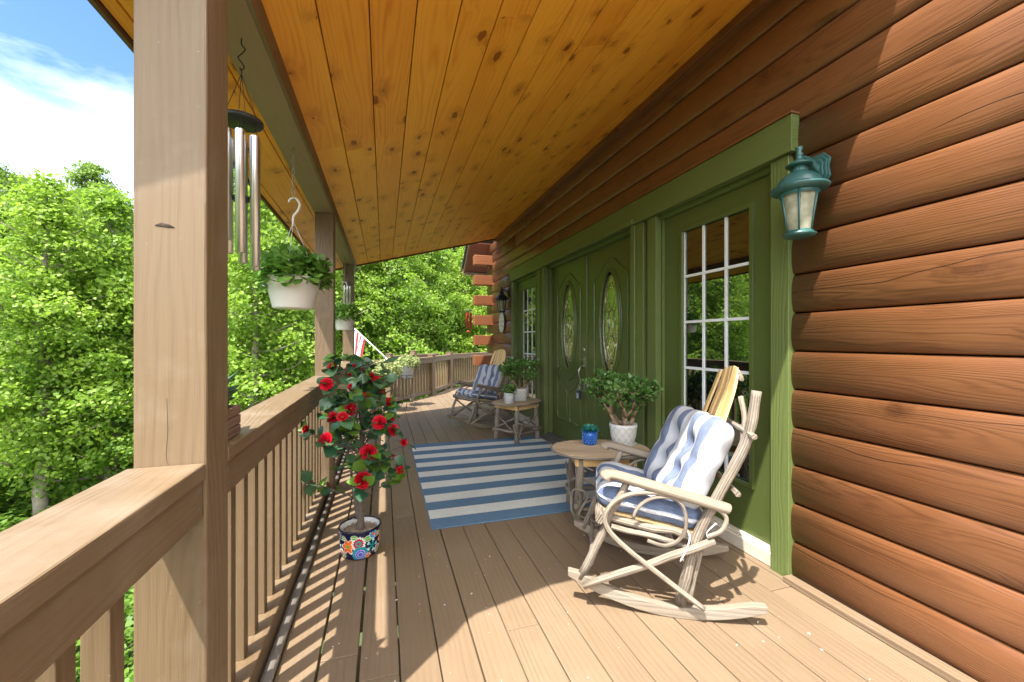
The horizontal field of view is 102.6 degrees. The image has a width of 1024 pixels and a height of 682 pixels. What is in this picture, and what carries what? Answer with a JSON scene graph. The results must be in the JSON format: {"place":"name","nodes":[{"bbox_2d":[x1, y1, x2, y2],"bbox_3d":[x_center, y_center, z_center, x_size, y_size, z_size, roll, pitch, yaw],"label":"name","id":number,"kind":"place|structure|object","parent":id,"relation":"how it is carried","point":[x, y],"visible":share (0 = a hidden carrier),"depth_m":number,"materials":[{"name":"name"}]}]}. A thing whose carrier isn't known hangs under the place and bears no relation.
{"place":"outdoors","nodes":[
{"label":"outdoors","id":0,"kind":"place"},
{"bbox_2d":[0,0,234,211],"label":"sky","id":1,"kind":"structure","parent":0,"point":[67,78],"materials":[{"name":"blue"}]},
{"bbox_2d":[0,464,442,681],"bbox_3d":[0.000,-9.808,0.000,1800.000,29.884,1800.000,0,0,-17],"label":"ground","id":2,"kind":"structure","parent":0,"point":[130,645],"depth_m":5.51,"materials":[{"name":"plant"}]},
{"bbox_2d":[0,189,16,269],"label":"hillside tree","id":3,"kind":"object","parent":2,"relation":"on","point":[7,204],"depth_m":21.16,"materials":[{"name":"green plant"}]},
{"bbox_2d":[0,158,31,215],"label":"hillside tree","id":4,"kind":"object","parent":2,"relation":"on","point":[3,175],"visible":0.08,"depth_m":25.98,"materials":[{"name":"green plant"}]},
{"bbox_2d":[2,172,48,214],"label":"hillside tree","id":5,"kind":"object","parent":2,"relation":"on","point":[23,178],"visible":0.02,"depth_m":32.14,"materials":[{"name":"green plant"}]},
{"bbox_2d":[0,201,54,502],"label":"maple tree","id":6,"kind":"object","parent":2,"relation":"on","point":[3,486],"visible":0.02,"depth_m":9.54,"materials":[{"name":"green plant"}]},
{"bbox_2d":[0,193,59,417],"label":"oak tree","id":7,"kind":"object","parent":2,"relation":"on","point":[2,220],"visible":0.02,"depth_m":13.74,"materials":[{"name":"green plant"}]},
{"bbox_2d":[1,204,127,459],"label":"oak tree","id":8,"kind":"object","parent":2,"relation":"on","point":[85,217],"visible":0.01,"depth_m":14.47,"materials":[{"name":"green plant"}]},
{"bbox_2d":[21,194,111,252],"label":"hillside tree","id":9,"kind":"object","parent":2,"relation":"on","point":[79,205],"visible":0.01,"depth_m":22.86,"materials":[{"name":"green plant"}]},
{"bbox_2d":[0,168,133,515],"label":"maple tree","id":10,"kind":"object","parent":2,"relation":"on","point":[50,217],"visible":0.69,"depth_m":8.30,"materials":[{"name":"green plant"}]},
{"bbox_2d":[0,181,133,499],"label":"maple tree","id":11,"kind":"object","parent":2,"relation":"on","point":[110,205],"visible":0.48,"depth_m":8.80,"materials":[{"name":"green plant"}]},
{"bbox_2d":[0,449,133,681],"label":"undergrowth","id":12,"kind":"object","parent":2,"relation":"on","point":[128,598],"depth_m":8.33,"materials":[{"name":"green plant"}]},
{"bbox_2d":[54,158,133,240],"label":"hillside tree","id":13,"kind":"object","parent":2,"relation":"on","point":[89,171],"visible":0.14,"depth_m":28.60,"materials":[{"name":"green plant"}]},
{"bbox_2d":[66,235,133,456],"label":"oak tree","id":14,"kind":"object","parent":2,"relation":"on","point":[126,241],"visible":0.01,"depth_m":13.97,"materials":[{"name":"green plant"}]},
{"bbox_2d":[61,244,272,472],"bbox_3d":[-8.423,0.527,10.573,3.834,8.308,4.463,0,0,-20],"label":"maple tree","id":15,"kind":"object","parent":2,"relation":"on","point":[117,383],"visible":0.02,"depth_m":8.89,"materials":[{"name":"green plant"}]},
{"bbox_2d":[120,168,306,416],"bbox_3d":[-9.253,-1.322,14.303,7.410,12.446,6.513,0,0,17],"label":"oak tree","id":16,"kind":"object","parent":2,"relation":"on","point":[234,253],"depth_m":13.04,"materials":[{"name":"green plant"}]},
{"bbox_2d":[126,185,336,411],"bbox_3d":[-6.048,0.425,9.483,4.282,8.067,4.171,0,0,11],"label":"maple tree","id":17,"kind":"object","parent":2,"relation":"on","point":[252,384],"visible":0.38,"depth_m":9.23,"materials":[{"name":"green plant"}]},
{"bbox_2d":[228,211,383,405],"bbox_3d":[-6.119,-0.589,11.790,4.846,10.233,5.367,0,0,-12],"label":"maple tree","id":18,"kind":"object","parent":2,"relation":"on","point":[310,315],"visible":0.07,"depth_m":10.96,"materials":[{"name":"green plant"}]},
{"bbox_2d":[274,261,433,409],"bbox_3d":[-5.592,-0.523,14.470,5.796,11.051,5.234,0,0,0],"label":"maple tree","id":19,"kind":"object","parent":2,"relation":"on","point":[372,290],"visible":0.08,"depth_m":13.69,"materials":[{"name":"green plant"}]},
{"bbox_2d":[336,253,449,401],"bbox_3d":[-6.279,-2.311,18.742,7.692,14.086,8.373,0,0,-27],"label":"oak tree","id":20,"kind":"object","parent":2,"relation":"on","point":[413,295],"depth_m":18.06,"materials":[{"name":"green plant"}]},
{"bbox_2d":[338,255,451,406],"bbox_3d":[-4.503,0.081,14.482,5.132,9.554,4.409,0,0,3],"label":"maple tree","id":21,"kind":"object","parent":2,"relation":"on","point":[407,292],"visible":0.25,"depth_m":13.92,"materials":[{"name":"green plant"}]},
{"bbox_2d":[372,249,473,403],"bbox_3d":[-3.570,-0.211,16.269,4.749,10.028,5.259,0,0,31],"label":"maple tree","id":22,"kind":"object","parent":2,"relation":"on","point":[435,322],"visible":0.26,"depth_m":15.95,"materials":[{"name":"green plant"}]},
{"bbox_2d":[387,246,483,351],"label":"oak tree","id":23,"kind":"object","parent":2,"relation":"on","point":[452,249],"visible":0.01,"depth_m":19.67,"materials":[{"name":"green plant"}]},
{"bbox_2d":[418,246,492,384],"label":"maple tree","id":24,"kind":"object","parent":2,"relation":"on","point":[466,287],"visible":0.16,"depth_m":17.42,"materials":[{"name":"green plant"}]},
{"bbox_2d":[426,246,492,335],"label":"oak tree","id":25,"kind":"object","parent":2,"relation":"on","point":[462,286],"visible":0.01,"depth_m":21.27,"materials":[{"name":"green plant"}]},
{"bbox_2d":[456,286,496,382],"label":"maple tree","id":26,"kind":"object","parent":2,"relation":"on","point":[483,348],"visible":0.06,"depth_m":16.68,"materials":[{"name":"green plant"}]},
{"bbox_2d":[272,411,441,681],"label":"deck joists","id":27,"kind":"object","parent":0,"point":[359,652],"depth_m":2.07,"materials":[{"name":"brown paint"}]},
{"bbox_2d":[134,0,227,681],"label":"porch post","id":28,"kind":"object","parent":27,"relation":"on","point":[181,278],"visible":1,"depth_m":0.94,"materials":[{"name":"brown paint"}]},
{"bbox_2d":[315,212,334,489],"bbox_3d":[-1.545,0.256,3.394,0.140,2.589,0.140,0,0,-17],"label":"porch post","id":29,"kind":"object","parent":27,"relation":"on","point":[325,300],"visible":0.49,"depth_m":3.33,"materials":[{"name":"brown paint"}]},
{"bbox_2d":[343,264,353,417],"bbox_3d":[-2.245,0.256,5.637,0.140,2.589,0.140,0,0,-17],"label":"porch post","id":30,"kind":"object","parent":27,"relation":"on","point":[348,341],"visible":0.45,"depth_m":5.58,"materials":[{"name":"brown paint"}]},
{"bbox_2d":[354,356,361,422],"bbox_3d":[-2.571,0.766,6.678,0.157,0.968,2.038,0,0,-17],"label":"deck railing","id":31,"kind":"object","parent":27,"relation":"on","point":[356,415],"visible":0.01,"depth_m":6.59,"materials":[{"name":"brown paint"}]},
{"bbox_2d":[274,383,948,681],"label":"deck","id":32,"kind":"structure","parent":27,"relation":"on","point":[529,599],"depth_m":1.88,"materials":[{"name":"brown wood"}]},
{"bbox_2d":[0,463,205,681],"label":"deck railing","id":33,"kind":"object","parent":32,"relation":"on","point":[74,568],"visible":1,"depth_m":0.63,"materials":[{"name":"brown paint"}]},
{"bbox_2d":[228,376,333,681],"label":"deck railing","id":34,"kind":"object","parent":32,"relation":"on","point":[277,515],"visible":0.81,"depth_m":1.71,"materials":[{"name":"brown paint"}]},
{"bbox_2d":[228,371,241,439],"bbox_3d":[-0.890,0.172,1.191,0.215,0.212,0.222,0,0,-17],"label":"wooden planter","id":35,"kind":"object","parent":34,"relation":"on","point":[234,421],"visible":0.2,"depth_m":1.20,"materials":[{"name":"brown wood"}]},
{"bbox_2d":[335,362,352,486],"bbox_3d":[-1.896,0.766,4.515,0.157,0.968,2.206,0,0,-17],"label":"deck railing","id":36,"kind":"object","parent":32,"relation":"on","point":[340,460],"visible":0.1,"depth_m":4.16,"materials":[{"name":"brown paint"}]},
{"bbox_2d":[298,353,415,559],"bbox_3d":[-0.952,0.660,2.428,0.729,1.180,0.524,0,0,40],"label":"camellia plant","id":37,"kind":"object","parent":32,"relation":"on","point":[360,536],"visible":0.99,"depth_m":2.35,"materials":[{"name":"plant"}]},
{"bbox_2d":[364,363,381,409],"bbox_3d":[-2.487,0.815,7.335,0.512,0.870,0.323,0,0,-17],"label":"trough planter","id":38,"kind":"object","parent":32,"relation":"on","point":[368,368],"visible":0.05,"depth_m":7.31,"materials":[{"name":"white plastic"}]},
{"bbox_2d":[385,353,393,397],"bbox_3d":[-2.827,0.916,9.457,0.142,1.268,0.142,0,0,15],"label":"newel post","id":39,"kind":"object","parent":32,"relation":"on","point":[387,355],"visible":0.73,"depth_m":9.40,"materials":[{"name":"brown paint"}]},
{"bbox_2d":[393,354,414,391],"bbox_3d":[-2.706,0.775,10.079,0.150,0.850,1.122,0,0,11],"label":"deck railing","id":40,"kind":"object","parent":32,"relation":"on","point":[404,357],"visible":0.16,"depth_m":9.93,"materials":[{"name":"brown paint"}]},
{"bbox_2d":[399,375,415,407],"bbox_3d":[-1.968,0.948,7.753,0.322,0.604,0.304,0,0,-17],"label":"plant stand","id":41,"kind":"object","parent":32,"relation":"on","point":[406,378],"visible":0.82,"depth_m":7.80,"materials":[{"name":"black metal"}]},
{"bbox_2d":[395,354,420,377],"bbox_3d":[-2.000,0.468,7.784,0.556,0.454,0.521,0,0,-17],"label":"pail planter","id":42,"kind":"object","parent":41,"relation":"on","point":[408,368],"visible":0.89,"depth_m":7.69,"materials":[{"name":"plant"}]},
{"bbox_2d":[390,357,432,401],"bbox_3d":[-2.119,0.782,8.697,0.150,0.835,1.431,0,0,20],"label":"deck railing","id":43,"kind":"object","parent":32,"relation":"on","point":[418,391],"visible":0.56,"depth_m":8.84,"materials":[{"name":"brown paint"}]},
{"bbox_2d":[410,350,416,400],"bbox_3d":[-2.575,0.898,10.699,0.142,1.303,0.142,0,0,15],"label":"newel post","id":44,"kind":"object","parent":32,"relation":"on","point":[413,352],"visible":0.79,"depth_m":10.64,"materials":[{"name":"brown paint"}]},
{"bbox_2d":[417,353,438,385],"bbox_3d":[-2.349,0.775,11.254,0.150,0.850,1.056,0,0,23],"label":"deck railing","id":45,"kind":"object","parent":32,"relation":"on","point":[422,355],"visible":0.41,"depth_m":11.10,"materials":[{"name":"brown paint"}]},
{"bbox_2d":[427,354,435,395],"bbox_3d":[-1.851,0.926,9.437,0.142,1.248,0.142,0,0,21],"label":"newel post","id":46,"kind":"object","parent":32,"relation":"attached to","point":[431,377],"visible":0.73,"depth_m":9.38,"materials":[{"name":"brown paint"}]},
{"bbox_2d":[435,355,450,391],"bbox_3d":[-1.757,0.777,10.134,0.150,0.845,1.263,0,0,8],"label":"deck railing","id":47,"kind":"object","parent":32,"relation":"on","point":[442,370],"visible":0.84,"depth_m":10.24,"materials":[{"name":"brown paint"}]},
{"bbox_2d":[445,352,452,389],"bbox_3d":[-1.652,0.918,10.830,0.162,1.263,0.162,0,0,21],"label":"newel post","id":48,"kind":"object","parent":32,"relation":"attached to","point":[450,371],"visible":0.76,"depth_m":10.77,"materials":[{"name":"brown paint"}]},
{"bbox_2d":[453,352,492,385],"bbox_3d":[-1.154,0.772,12.073,0.150,0.855,2.535,0,0,22],"label":"deck railing","id":49,"kind":"object","parent":32,"relation":"on","point":[467,370],"visible":0.69,"depth_m":11.70,"materials":[{"name":"brown paint"}]},
{"bbox_2d":[446,349,513,427],"bbox_3d":[-0.464,0.687,6.085,0.860,1.126,0.664,0,0,-37],"label":"rocking chair","id":50,"kind":"object","parent":32,"relation":"on","point":[500,355],"visible":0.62,"depth_m":5.99,"materials":[{"name":"beige wood"}]},
{"bbox_2d":[457,388,503,399],"bbox_3d":[-0.493,0.789,6.062,0.539,0.121,0.626,12,-8,-37],"label":"seat cushion","id":51,"kind":"object","parent":50,"relation":"on","point":[465,392],"visible":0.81,"depth_m":5.87,"materials":[{"name":"fabric"}]},
{"bbox_2d":[472,364,503,398],"bbox_3d":[-0.351,0.658,6.127,0.564,0.661,0.159,0,-27,39],"label":"back cushion","id":52,"kind":"object","parent":50,"relation":"on","point":[489,375],"visible":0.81,"depth_m":6.13,"materials":[{"name":"fabric"}]},
{"bbox_2d":[411,436,595,529],"bbox_3d":[-0.094,1.246,4.043,1.628,0.012,2.291,0,0,-17],"label":"striped rug","id":53,"kind":"object","parent":32,"relation":"on","point":[465,483],"visible":0.88,"depth_m":3.65,"materials":[{"name":"blue fabric"}]},
{"bbox_2d":[491,398,541,443],"bbox_3d":[0.062,1.003,5.221,0.530,0.480,0.713,0,0,44],"label":"side table","id":54,"kind":"object","parent":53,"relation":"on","point":[518,406],"visible":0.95,"depth_m":5.12,"materials":[{"name":"beige wood"}]},
{"bbox_2d":[501,383,516,403],"bbox_3d":[-0.031,0.640,5.048,0.221,0.247,0.203,0,0,-17],"label":"potted plant","id":55,"kind":"object","parent":54,"relation":"on","point":[509,396],"visible":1,"depth_m":5.00,"materials":[{"name":"ceramic"}]},
{"bbox_2d":[497,357,540,400],"bbox_3d":[0.143,0.482,5.325,0.579,0.564,0.668,0,0,19],"label":"jade plant","id":56,"kind":"object","parent":54,"relation":"on","point":[515,369],"visible":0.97,"depth_m":5.20,"materials":[{"name":"green plant"}]},
{"bbox_2d":[551,439,650,524],"bbox_3d":[0.639,1.012,2.970,0.713,0.480,0.530,0,0,0],"label":"side table","id":57,"kind":"object","parent":32,"relation":"on","point":[580,455],"visible":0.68,"depth_m":2.80,"materials":[{"name":"beige wood"}]},
{"bbox_2d":[581,424,598,444],"bbox_3d":[0.588,0.698,3.073,0.166,0.148,0.151,0,0,-17],"label":"blue succulent pot","id":58,"kind":"object","parent":57,"relation":"on","point":[589,433],"visible":1,"depth_m":3.04,"materials":[{"name":"ceramic"}]},
{"bbox_2d":[581,368,663,445],"bbox_3d":[0.816,0.487,3.037,0.554,0.571,0.512,0,0,-5],"label":"jade plant","id":59,"kind":"object","parent":57,"relation":"on","point":[609,390],"visible":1,"depth_m":2.99,"materials":[{"name":"green plant"}]},
{"bbox_2d":[332,422,869,681],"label":"petal litter","id":60,"kind":"object","parent":32,"relation":"on","point":[567,612],"visible":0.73,"depth_m":1.78,"materials":[{"name":"plant"}]},
{"bbox_2d":[568,365,767,619],"bbox_3d":[0.744,0.687,2.139,0.860,1.126,0.664,0,0,12],"label":"rocking chair","id":61,"kind":"object","parent":32,"relation":"on","point":[664,549],"visible":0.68,"depth_m":1.86,"materials":[{"name":"beige wood"}]},
{"bbox_2d":[595,461,716,537],"bbox_3d":[0.707,0.789,2.146,0.539,0.121,0.626,10,2,11],"label":"seat cushion","id":62,"kind":"object","parent":61,"relation":"on","point":[667,511],"visible":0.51,"depth_m":1.92,"materials":[{"name":"fabric"}]},
{"bbox_2d":[644,405,734,561],"bbox_3d":[0.849,0.658,2.081,0.159,0.661,0.564,27,-1,-2],"label":"back cushion","id":63,"kind":"object","parent":61,"relation":"on","point":[690,449],"visible":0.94,"depth_m":1.95,"materials":[{"name":"fabric"}]},
{"bbox_2d":[461,0,1023,681],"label":"log house","id":64,"kind":"structure","parent":0,"point":[867,340],"depth_m":1.94,"materials":[{"name":"stained wood logs"},{"name":"green paint"}]},
{"bbox_2d":[87,0,751,270],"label":"porch roof","id":65,"kind":"structure","parent":64,"relation":"attached to","point":[405,128],"depth_m":2.37,"materials":[{"name":"brown wood"}]},
{"bbox_2d":[228,38,263,270],"bbox_3d":[-0.931,-0.645,1.411,0.132,0.790,0.132,0,0,-17],"label":"wind chime","id":66,"kind":"object","parent":65,"relation":"hanging from","point":[240,122],"visible":0.84,"depth_m":1.40,"materials":[{"name":"silver metal"}]},
{"bbox_2d":[245,147,335,309],"bbox_3d":[-1.174,-0.612,2.208,0.430,0.877,0.436,0,0,-17],"label":"hanging planter","id":67,"kind":"object","parent":65,"relation":"hanging from","point":[293,287],"visible":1,"depth_m":2.12,"materials":[{"name":"white plastic"}]},
{"bbox_2d":[342,266,351,303],"bbox_3d":[-2.201,-0.738,5.473,0.116,0.605,0.116,0,0,-17],"label":"wind chime","id":68,"kind":"object","parent":65,"relation":"hanging from","point":[347,296],"visible":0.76,"depth_m":5.47,"materials":[{"name":"silver metal"}]},
{"bbox_2d":[335,256,361,329],"bbox_3d":[-2.062,-0.593,5.045,0.401,0.915,0.403,0,0,-17],"label":"hanging planter","id":69,"kind":"object","parent":65,"relation":"hanging from","point":[346,315],"visible":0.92,"depth_m":4.96,"materials":[{"name":"white plastic"}]},
{"bbox_2d":[465,307,471,332],"bbox_3d":[-0.921,-0.808,8.722,0.150,1.283,0.150,0,0,-17],"label":"wind chime","id":70,"kind":"object","parent":64,"relation":"hanging from","point":[470,321],"visible":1,"depth_m":8.71,"materials":[{"name":"red metal"}]},
{"bbox_2d":[499,313,504,332],"bbox_3d":[-0.172,-0.325,7.301,0.047,0.358,0.318,0,0,-17],"label":"oval plaque","id":71,"kind":"object","parent":64,"relation":"attached to","point":[501,322],"visible":1,"depth_m":7.27,"materials":[{"name":"ceramic"}]},
{"bbox_2d":[495,287,509,312],"bbox_3d":[-0.170,-0.697,6.924,0.254,0.434,0.242,0,0,-17],"label":"wall lantern","id":72,"kind":"object","parent":64,"relation":"attached to","point":[501,298],"depth_m":6.88,"materials":[{"name":"black metal"}]},
{"bbox_2d":[514,275,536,428],"bbox_3d":[0.243,0.152,6.218,0.100,2.192,1.066,0,0,-17],"label":"glazed door","id":73,"kind":"structure","parent":64,"relation":"in","point":[527,289],"depth_m":6.25,"materials":[{"name":"green paint"}]},
{"bbox_2d":[553,255,584,439],"bbox_3d":[0.656,0.127,4.909,0.122,2.142,0.920,0,0,-17],"label":"entry door","id":74,"kind":"structure","parent":64,"relation":"in","point":[568,278],"depth_m":4.91,"materials":[{"name":"green paint"}]},
{"bbox_2d":[576,385,580,398],"bbox_3d":[0.729,0.557,4.486,0.038,0.152,0.060,0,0,-17],"label":"key lockbox","id":75,"kind":"object","parent":74,"relation":"hanging from","point":[578,394],"visible":1,"depth_m":4.46,"materials":[{"name":"silver metal"}]},
{"bbox_2d":[588,236,629,439],"bbox_3d":[0.967,0.127,4.016,0.060,2.142,0.920,0,0,-17],"label":"entry door","id":76,"kind":"structure","parent":64,"relation":"in","point":[608,266],"depth_m":4.06,"materials":[{"name":"green paint"}]},
{"bbox_2d":[665,175,770,566],"bbox_3d":[1.329,0.152,2.739,0.100,2.192,0.985,0,0,-17],"label":"glazed door","id":77,"kind":"structure","parent":64,"relation":"in","point":[718,250],"depth_m":2.60,"materials":[{"name":"green paint"}]},
{"bbox_2d":[769,146,830,239],"bbox_3d":[1.379,-0.712,1.962,0.254,0.434,0.242,0,0,-17],"label":"wall lantern","id":78,"kind":"object","parent":64,"relation":"attached to","point":[801,186],"depth_m":1.92,"materials":[{"name":"metal"}]},
{"bbox_3d":[-2.631,0.783,7.821,0.427,0.835,0.150,0,0,-28],"label":"deck railing","id":79,"kind":"object","parent":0,"visible":0},
{"bbox_2d":[342,328,387,361],"bbox_3d":[-3.092,0.224,8.358,1.597,1.478,0.234,0,0,37],"label":"flag","id":80,"kind":"object","parent":79,"relation":"attached to","point":[359,340],"visible":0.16,"depth_m":8.47,"materials":[{"name":"white fabric"}]},
{"bbox_3d":[-2.195,0.968,7.148,0.417,0.564,0.394,0,0,-17],"label":"plant stand","id":81,"kind":"object","parent":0,"visible":0},
{"bbox_2d":[372,357,402,383],"bbox_3d":[-2.183,0.513,7.194,0.576,0.474,0.633,0,0,-17],"label":"basket planter","id":82,"kind":"object","parent":81,"relation":"on","point":[393,366],"visible":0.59,"depth_m":7.10,"materials":[{"name":"plant"}]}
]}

